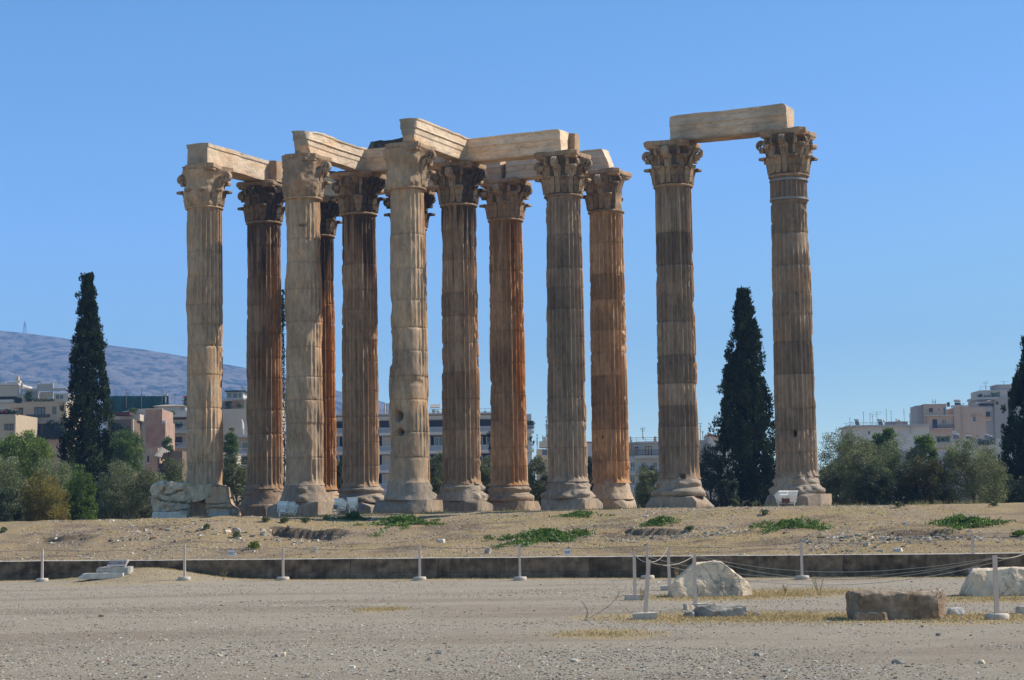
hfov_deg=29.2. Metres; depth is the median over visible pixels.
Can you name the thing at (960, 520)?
weed patch
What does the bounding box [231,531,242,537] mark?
grass tuft
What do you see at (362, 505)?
spotlight
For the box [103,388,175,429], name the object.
netted building
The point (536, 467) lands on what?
olive tree
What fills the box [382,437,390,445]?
window
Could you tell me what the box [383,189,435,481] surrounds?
temple column
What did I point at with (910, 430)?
apartment block
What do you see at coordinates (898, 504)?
grass tuft
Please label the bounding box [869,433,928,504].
olive tree
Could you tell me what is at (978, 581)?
boulder
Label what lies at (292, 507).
floodlight
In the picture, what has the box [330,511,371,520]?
weed patch
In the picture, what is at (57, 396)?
window
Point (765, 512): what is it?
grass tuft
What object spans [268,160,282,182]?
beam stub
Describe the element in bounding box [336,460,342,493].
olive tree
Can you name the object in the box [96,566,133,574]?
plaque block
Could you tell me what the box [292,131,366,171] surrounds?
architrave beam
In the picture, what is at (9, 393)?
apartment house
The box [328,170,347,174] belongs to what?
rubble layer
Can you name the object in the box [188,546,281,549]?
wire
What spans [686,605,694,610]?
rock
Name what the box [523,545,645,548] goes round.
wire
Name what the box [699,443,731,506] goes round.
olive tree
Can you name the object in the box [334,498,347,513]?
floodlight
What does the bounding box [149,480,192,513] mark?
broken block
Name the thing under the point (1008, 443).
cypress tree
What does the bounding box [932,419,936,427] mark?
door
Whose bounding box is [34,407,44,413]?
window
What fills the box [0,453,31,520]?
olive tree
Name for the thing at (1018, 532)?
weed patch
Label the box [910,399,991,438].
apartment house
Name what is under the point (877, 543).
wire
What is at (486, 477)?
olive tree
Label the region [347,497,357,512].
floodlight
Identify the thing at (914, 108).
sky
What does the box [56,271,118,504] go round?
cypress tree
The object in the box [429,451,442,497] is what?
olive tree
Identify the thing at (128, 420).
ruined house
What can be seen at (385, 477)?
window
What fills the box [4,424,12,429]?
window
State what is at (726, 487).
olive tree
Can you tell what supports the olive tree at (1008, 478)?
on the hillside
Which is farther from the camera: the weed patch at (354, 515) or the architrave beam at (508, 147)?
the architrave beam at (508, 147)
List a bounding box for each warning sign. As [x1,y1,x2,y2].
[228,550,233,555]
[564,549,570,554]
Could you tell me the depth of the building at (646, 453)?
244.62 m
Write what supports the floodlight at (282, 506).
on the hillside
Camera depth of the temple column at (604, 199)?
97.93 m
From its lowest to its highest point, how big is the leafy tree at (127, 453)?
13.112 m
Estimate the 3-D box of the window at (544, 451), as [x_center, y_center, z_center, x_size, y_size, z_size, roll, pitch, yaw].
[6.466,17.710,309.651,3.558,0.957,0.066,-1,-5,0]
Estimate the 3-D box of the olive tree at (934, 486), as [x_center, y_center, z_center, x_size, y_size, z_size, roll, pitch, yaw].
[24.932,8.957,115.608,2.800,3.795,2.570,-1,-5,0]
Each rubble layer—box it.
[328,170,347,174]
[368,137,402,148]
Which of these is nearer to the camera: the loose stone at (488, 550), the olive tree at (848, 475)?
the loose stone at (488, 550)
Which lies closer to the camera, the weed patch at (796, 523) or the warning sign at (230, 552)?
the warning sign at (230, 552)
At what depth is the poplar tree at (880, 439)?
131.52 m
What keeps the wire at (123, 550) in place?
attached to the rope post at (184, 578)
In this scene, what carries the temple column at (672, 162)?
on the hillside
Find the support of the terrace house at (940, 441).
on the ground at (956, 653)
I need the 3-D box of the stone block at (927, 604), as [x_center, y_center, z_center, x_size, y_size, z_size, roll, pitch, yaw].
[6.750,4.659,34.377,1.678,0.619,1.044,-1,-5,0]
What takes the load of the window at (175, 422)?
in the apartment block at (179, 411)
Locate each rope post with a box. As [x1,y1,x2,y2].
[36,549,47,581]
[178,545,190,580]
[277,547,288,579]
[413,545,425,580]
[513,544,526,580]
[624,551,643,599]
[632,560,657,619]
[641,544,653,578]
[660,546,670,590]
[683,554,707,609]
[795,541,808,579]
[967,536,973,572]
[985,556,1008,619]
[1015,606,1023,613]
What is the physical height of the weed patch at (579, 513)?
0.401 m
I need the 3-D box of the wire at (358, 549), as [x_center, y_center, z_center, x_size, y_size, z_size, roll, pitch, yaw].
[-5.131,6.599,62.288,4.850,0.118,0.014,-3,-6,22]
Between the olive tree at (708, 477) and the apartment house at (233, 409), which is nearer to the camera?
the olive tree at (708, 477)
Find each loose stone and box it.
[231,527,240,532]
[435,650,443,653]
[484,548,491,553]
[754,653,763,655]
[891,659,905,663]
[893,548,902,551]
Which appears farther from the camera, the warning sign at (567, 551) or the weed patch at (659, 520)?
the weed patch at (659, 520)
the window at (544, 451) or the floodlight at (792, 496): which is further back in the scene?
the window at (544, 451)
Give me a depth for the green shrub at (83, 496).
111.37 m
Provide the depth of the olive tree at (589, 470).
120.61 m
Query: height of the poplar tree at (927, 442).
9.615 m
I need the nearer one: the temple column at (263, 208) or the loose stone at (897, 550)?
the loose stone at (897, 550)
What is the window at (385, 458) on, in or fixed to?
in the apartment block at (435, 432)
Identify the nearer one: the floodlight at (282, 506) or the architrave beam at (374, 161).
the floodlight at (282, 506)
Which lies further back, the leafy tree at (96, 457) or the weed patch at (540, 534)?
the leafy tree at (96, 457)
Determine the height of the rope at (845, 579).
0.436 m
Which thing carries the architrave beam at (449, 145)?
on the temple column at (409, 488)
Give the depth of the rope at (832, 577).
37.73 m
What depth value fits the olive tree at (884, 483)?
108.17 m
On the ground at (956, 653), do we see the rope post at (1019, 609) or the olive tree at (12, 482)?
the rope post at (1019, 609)
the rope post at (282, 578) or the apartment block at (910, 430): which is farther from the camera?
the apartment block at (910, 430)
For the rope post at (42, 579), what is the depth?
65.81 m
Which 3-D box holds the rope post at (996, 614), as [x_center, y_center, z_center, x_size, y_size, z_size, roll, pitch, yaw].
[8.311,4.275,33.737,0.410,1.139,0.410,-1,-5,0]
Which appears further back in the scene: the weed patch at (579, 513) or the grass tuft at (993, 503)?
the weed patch at (579, 513)
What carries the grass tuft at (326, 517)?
on the hillside
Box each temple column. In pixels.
[176,162,241,516]
[236,179,284,516]
[267,153,338,516]
[320,195,341,501]
[331,170,385,513]
[372,141,442,513]
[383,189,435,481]
[430,160,495,511]
[479,177,540,510]
[533,149,602,510]
[582,167,636,508]
[642,138,713,507]
[756,126,831,505]
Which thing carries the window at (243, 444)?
in the balcony house at (242, 443)
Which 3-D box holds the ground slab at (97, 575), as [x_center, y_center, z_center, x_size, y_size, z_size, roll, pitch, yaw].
[-13.311,7.671,63.881,1.459,0.219,0.626,-1,-5,0]
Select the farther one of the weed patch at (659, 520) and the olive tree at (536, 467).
the olive tree at (536, 467)
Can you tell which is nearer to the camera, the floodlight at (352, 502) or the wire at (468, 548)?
the wire at (468, 548)
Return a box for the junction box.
[782,498,789,502]
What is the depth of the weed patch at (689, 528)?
70.17 m
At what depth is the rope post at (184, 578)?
62.57 m
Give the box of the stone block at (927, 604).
[845,588,945,619]
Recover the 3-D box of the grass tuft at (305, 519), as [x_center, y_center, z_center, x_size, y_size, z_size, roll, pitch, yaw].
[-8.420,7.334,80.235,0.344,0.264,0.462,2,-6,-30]
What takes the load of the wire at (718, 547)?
attached to the rope post at (644, 576)
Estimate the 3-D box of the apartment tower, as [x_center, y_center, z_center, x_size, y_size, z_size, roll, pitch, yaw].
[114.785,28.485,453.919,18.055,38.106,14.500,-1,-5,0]
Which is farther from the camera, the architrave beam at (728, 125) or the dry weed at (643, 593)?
the architrave beam at (728, 125)
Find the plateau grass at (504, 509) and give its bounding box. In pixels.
[192,498,983,516]
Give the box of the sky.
[0,0,1023,495]
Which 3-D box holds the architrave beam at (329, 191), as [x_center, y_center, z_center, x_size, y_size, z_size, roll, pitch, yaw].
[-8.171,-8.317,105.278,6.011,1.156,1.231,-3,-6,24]
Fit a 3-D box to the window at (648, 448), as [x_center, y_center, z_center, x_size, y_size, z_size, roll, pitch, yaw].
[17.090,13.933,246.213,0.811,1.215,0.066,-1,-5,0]
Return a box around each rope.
[635,553,991,577]
[651,553,1023,584]
[670,547,988,571]
[696,556,991,579]
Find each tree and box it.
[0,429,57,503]
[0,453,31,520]
[0,487,27,521]
[31,455,75,515]
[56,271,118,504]
[70,449,113,472]
[91,472,114,518]
[94,460,149,519]
[109,428,144,517]
[125,466,165,518]
[145,468,167,507]
[161,435,173,460]
[161,456,186,482]
[223,427,239,500]
[223,452,246,504]
[281,289,285,485]
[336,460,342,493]
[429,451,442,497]
[480,457,490,493]
[485,431,534,490]
[528,455,547,506]
[587,456,592,490]
[634,464,658,507]
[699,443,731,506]
[707,286,775,506]
[717,479,739,506]
[817,422,868,504]
[819,461,849,505]
[832,446,894,504]
[836,436,881,470]
[852,460,898,504]
[869,427,900,481]
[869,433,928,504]
[890,453,955,504]
[906,433,939,491]
[916,461,955,504]
[938,433,1012,503]
[981,472,1016,502]
[996,335,1023,502]
[1002,475,1023,502]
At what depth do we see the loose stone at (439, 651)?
26.54 m
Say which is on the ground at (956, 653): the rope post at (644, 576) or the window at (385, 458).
the rope post at (644, 576)
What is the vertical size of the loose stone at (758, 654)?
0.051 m
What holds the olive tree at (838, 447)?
on the hillside
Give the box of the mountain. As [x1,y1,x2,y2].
[0,331,388,458]
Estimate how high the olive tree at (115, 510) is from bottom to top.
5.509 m
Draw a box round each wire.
[55,546,178,550]
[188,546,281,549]
[284,546,413,549]
[424,545,516,548]
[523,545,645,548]
[648,542,799,547]
[803,537,968,543]
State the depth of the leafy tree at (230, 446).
169.68 m
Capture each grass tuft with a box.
[202,523,209,528]
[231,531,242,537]
[261,516,269,521]
[280,517,289,522]
[301,517,309,522]
[323,514,329,519]
[760,509,769,514]
[894,501,905,506]
[988,501,998,505]
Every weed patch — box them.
[0,526,7,532]
[245,541,259,548]
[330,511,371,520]
[354,514,446,537]
[476,527,594,548]
[548,510,615,518]
[639,515,680,526]
[683,525,693,530]
[748,515,834,533]
[925,513,1016,533]
[1011,530,1023,535]
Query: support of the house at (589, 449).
on the ground at (956, 653)
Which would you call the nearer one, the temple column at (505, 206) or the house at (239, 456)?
the temple column at (505, 206)
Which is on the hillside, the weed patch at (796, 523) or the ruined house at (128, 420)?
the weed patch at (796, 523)
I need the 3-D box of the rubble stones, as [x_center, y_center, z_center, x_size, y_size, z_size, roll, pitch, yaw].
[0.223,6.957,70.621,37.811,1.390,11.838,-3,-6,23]
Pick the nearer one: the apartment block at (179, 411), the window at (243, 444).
the window at (243, 444)
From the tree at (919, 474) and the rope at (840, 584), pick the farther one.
the tree at (919, 474)
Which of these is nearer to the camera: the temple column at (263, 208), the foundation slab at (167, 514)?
the foundation slab at (167, 514)
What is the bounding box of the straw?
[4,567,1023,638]
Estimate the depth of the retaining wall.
60.98 m
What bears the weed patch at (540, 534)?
on the hillside
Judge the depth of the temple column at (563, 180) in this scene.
92.96 m
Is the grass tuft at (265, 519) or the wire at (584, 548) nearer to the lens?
the wire at (584, 548)
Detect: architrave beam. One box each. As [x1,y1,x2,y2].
[187,143,269,181]
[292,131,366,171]
[323,174,386,197]
[364,147,449,173]
[399,118,470,160]
[426,161,505,189]
[467,129,568,163]
[505,149,613,180]
[669,103,793,142]
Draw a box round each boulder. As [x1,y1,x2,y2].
[667,560,751,597]
[959,566,1023,596]
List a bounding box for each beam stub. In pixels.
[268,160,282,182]
[568,133,579,151]
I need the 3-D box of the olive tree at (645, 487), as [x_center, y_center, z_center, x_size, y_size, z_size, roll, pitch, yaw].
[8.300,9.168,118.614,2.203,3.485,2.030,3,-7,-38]
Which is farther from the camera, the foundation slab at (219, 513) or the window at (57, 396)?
the window at (57, 396)
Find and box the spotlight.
[359,503,364,512]
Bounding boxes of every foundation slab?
[152,511,189,517]
[209,511,229,515]
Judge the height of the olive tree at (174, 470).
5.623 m
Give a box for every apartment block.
[153,396,186,451]
[336,402,534,494]
[838,409,929,497]
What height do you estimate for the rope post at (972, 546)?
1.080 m
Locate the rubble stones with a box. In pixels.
[38,520,1023,555]
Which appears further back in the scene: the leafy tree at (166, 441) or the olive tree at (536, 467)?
the leafy tree at (166, 441)
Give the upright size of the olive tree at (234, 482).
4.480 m
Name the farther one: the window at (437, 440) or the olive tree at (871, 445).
the window at (437, 440)
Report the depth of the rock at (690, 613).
35.90 m
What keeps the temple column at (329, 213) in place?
on the hillside
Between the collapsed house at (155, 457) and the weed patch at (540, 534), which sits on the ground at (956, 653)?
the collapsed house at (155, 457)
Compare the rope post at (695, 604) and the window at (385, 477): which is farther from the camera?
the window at (385, 477)
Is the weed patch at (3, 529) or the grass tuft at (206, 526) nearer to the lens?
the grass tuft at (206, 526)
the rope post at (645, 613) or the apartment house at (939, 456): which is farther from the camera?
the apartment house at (939, 456)
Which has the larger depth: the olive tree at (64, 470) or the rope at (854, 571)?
the olive tree at (64, 470)
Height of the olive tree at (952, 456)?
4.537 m
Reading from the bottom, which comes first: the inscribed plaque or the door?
the inscribed plaque
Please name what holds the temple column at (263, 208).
on the hillside
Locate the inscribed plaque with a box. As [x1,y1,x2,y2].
[106,559,128,566]
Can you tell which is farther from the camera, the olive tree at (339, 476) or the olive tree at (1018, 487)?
the olive tree at (339, 476)
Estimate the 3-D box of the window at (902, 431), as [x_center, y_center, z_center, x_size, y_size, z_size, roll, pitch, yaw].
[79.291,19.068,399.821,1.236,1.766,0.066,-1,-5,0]
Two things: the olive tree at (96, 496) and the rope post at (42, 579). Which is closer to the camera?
the rope post at (42, 579)
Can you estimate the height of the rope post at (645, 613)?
1.088 m
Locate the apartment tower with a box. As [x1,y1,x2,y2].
[967,381,1022,450]
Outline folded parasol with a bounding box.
[240,419,243,432]
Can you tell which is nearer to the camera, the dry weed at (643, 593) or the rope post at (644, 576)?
the dry weed at (643, 593)
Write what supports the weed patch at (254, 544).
on the hillside
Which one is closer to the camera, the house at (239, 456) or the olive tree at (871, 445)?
the olive tree at (871, 445)
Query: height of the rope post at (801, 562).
1.140 m
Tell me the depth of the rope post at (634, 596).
44.19 m
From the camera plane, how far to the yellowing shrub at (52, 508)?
107.02 m
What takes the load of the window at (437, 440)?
in the apartment block at (435, 432)
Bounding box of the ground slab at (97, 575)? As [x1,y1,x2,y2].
[78,573,123,578]
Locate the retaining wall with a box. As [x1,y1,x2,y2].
[0,553,1023,580]
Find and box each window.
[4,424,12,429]
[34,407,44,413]
[37,424,43,434]
[55,394,63,398]
[174,421,182,426]
[241,442,247,450]
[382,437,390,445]
[382,455,389,464]
[382,474,389,483]
[434,437,442,444]
[542,449,547,455]
[630,462,634,470]
[630,476,634,484]
[645,446,651,453]
[898,429,904,437]
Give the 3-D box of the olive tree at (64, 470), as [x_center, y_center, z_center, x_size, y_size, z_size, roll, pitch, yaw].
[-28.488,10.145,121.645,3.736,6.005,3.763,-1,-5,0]
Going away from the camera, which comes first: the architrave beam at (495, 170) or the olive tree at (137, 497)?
the architrave beam at (495, 170)
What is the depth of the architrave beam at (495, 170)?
101.48 m
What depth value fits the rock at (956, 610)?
35.16 m
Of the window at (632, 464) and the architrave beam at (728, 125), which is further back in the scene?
the window at (632, 464)
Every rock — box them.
[683,611,695,616]
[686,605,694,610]
[692,603,746,616]
[854,611,887,620]
[946,607,964,614]
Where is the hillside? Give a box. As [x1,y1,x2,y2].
[0,502,1023,563]
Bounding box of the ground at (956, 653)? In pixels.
[0,561,1023,679]
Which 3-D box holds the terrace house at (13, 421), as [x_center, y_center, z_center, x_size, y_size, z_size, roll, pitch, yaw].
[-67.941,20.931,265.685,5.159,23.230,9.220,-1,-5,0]
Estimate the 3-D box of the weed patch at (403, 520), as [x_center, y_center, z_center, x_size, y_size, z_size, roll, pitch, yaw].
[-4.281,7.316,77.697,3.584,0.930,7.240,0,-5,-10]
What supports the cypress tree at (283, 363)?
on the ground at (956, 653)
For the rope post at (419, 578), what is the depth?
61.27 m
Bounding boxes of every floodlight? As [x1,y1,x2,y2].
[277,501,287,516]
[287,502,297,515]
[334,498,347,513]
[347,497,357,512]
[774,491,788,505]
[787,491,797,505]
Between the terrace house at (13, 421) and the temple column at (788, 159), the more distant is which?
the terrace house at (13, 421)
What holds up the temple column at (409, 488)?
on the hillside
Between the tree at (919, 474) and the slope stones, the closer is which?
the slope stones
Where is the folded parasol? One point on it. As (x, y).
(241, 425)
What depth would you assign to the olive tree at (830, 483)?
113.16 m
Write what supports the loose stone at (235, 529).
on the hillside
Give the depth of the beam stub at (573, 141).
94.91 m
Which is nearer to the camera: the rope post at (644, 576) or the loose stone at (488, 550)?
the rope post at (644, 576)
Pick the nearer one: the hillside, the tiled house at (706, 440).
the hillside
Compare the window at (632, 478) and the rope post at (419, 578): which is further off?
the window at (632, 478)
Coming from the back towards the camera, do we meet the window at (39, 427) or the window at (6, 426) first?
the window at (39, 427)
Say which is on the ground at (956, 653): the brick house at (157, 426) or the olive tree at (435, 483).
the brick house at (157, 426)
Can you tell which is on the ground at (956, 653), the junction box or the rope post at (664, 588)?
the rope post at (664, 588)
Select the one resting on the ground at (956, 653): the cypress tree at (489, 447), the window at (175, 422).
the cypress tree at (489, 447)
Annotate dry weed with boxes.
[637,587,644,600]
[812,577,823,595]
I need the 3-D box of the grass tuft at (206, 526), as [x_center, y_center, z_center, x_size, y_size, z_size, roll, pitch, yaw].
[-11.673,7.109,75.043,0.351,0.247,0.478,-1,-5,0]
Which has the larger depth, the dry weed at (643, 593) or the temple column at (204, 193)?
the temple column at (204, 193)
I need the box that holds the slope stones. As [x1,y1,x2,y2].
[0,504,1023,560]
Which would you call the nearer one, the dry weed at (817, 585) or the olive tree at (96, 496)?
the dry weed at (817, 585)
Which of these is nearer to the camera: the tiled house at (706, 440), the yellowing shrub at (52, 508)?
the yellowing shrub at (52, 508)
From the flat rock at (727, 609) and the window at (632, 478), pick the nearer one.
the flat rock at (727, 609)
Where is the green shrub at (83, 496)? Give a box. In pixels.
[59,463,99,519]
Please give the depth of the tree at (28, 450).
148.70 m
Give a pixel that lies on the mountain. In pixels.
(30, 358)
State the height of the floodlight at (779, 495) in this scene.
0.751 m
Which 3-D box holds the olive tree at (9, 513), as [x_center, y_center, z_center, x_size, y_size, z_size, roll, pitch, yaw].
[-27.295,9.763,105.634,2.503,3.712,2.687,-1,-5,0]
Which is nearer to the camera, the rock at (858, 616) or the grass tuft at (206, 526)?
the rock at (858, 616)
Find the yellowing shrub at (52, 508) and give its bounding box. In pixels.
[17,468,71,520]
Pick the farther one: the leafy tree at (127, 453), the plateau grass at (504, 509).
the leafy tree at (127, 453)
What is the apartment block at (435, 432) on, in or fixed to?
on the ground at (956, 653)
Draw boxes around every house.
[0,376,79,410]
[0,408,37,507]
[10,401,80,510]
[107,412,143,519]
[126,408,174,517]
[146,447,186,503]
[221,386,285,468]
[223,453,241,504]
[234,429,285,501]
[536,437,547,501]
[587,442,591,485]
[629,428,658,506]
[699,423,733,503]
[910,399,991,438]
[917,430,1011,502]
[937,449,1012,502]
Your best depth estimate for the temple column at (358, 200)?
97.63 m
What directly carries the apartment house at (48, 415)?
on the ground at (956, 653)
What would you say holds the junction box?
on the hillside
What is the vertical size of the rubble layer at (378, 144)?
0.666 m
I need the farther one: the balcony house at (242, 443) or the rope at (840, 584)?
the balcony house at (242, 443)
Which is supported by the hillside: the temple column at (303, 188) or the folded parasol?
the temple column at (303, 188)
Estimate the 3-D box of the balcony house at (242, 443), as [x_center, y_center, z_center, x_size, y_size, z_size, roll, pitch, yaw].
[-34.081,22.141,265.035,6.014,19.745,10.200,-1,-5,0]
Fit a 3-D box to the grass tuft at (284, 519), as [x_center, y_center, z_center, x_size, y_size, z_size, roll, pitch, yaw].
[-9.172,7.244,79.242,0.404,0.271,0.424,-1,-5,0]
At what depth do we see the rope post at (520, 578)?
59.92 m
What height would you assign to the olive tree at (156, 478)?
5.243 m
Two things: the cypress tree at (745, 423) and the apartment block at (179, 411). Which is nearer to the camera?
the cypress tree at (745, 423)
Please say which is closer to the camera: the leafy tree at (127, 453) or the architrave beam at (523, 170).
the architrave beam at (523, 170)
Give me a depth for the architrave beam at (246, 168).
97.72 m
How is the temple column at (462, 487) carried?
on the hillside
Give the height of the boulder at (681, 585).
0.957 m
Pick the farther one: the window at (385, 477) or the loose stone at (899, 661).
the window at (385, 477)
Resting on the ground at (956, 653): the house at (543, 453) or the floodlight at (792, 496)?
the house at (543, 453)

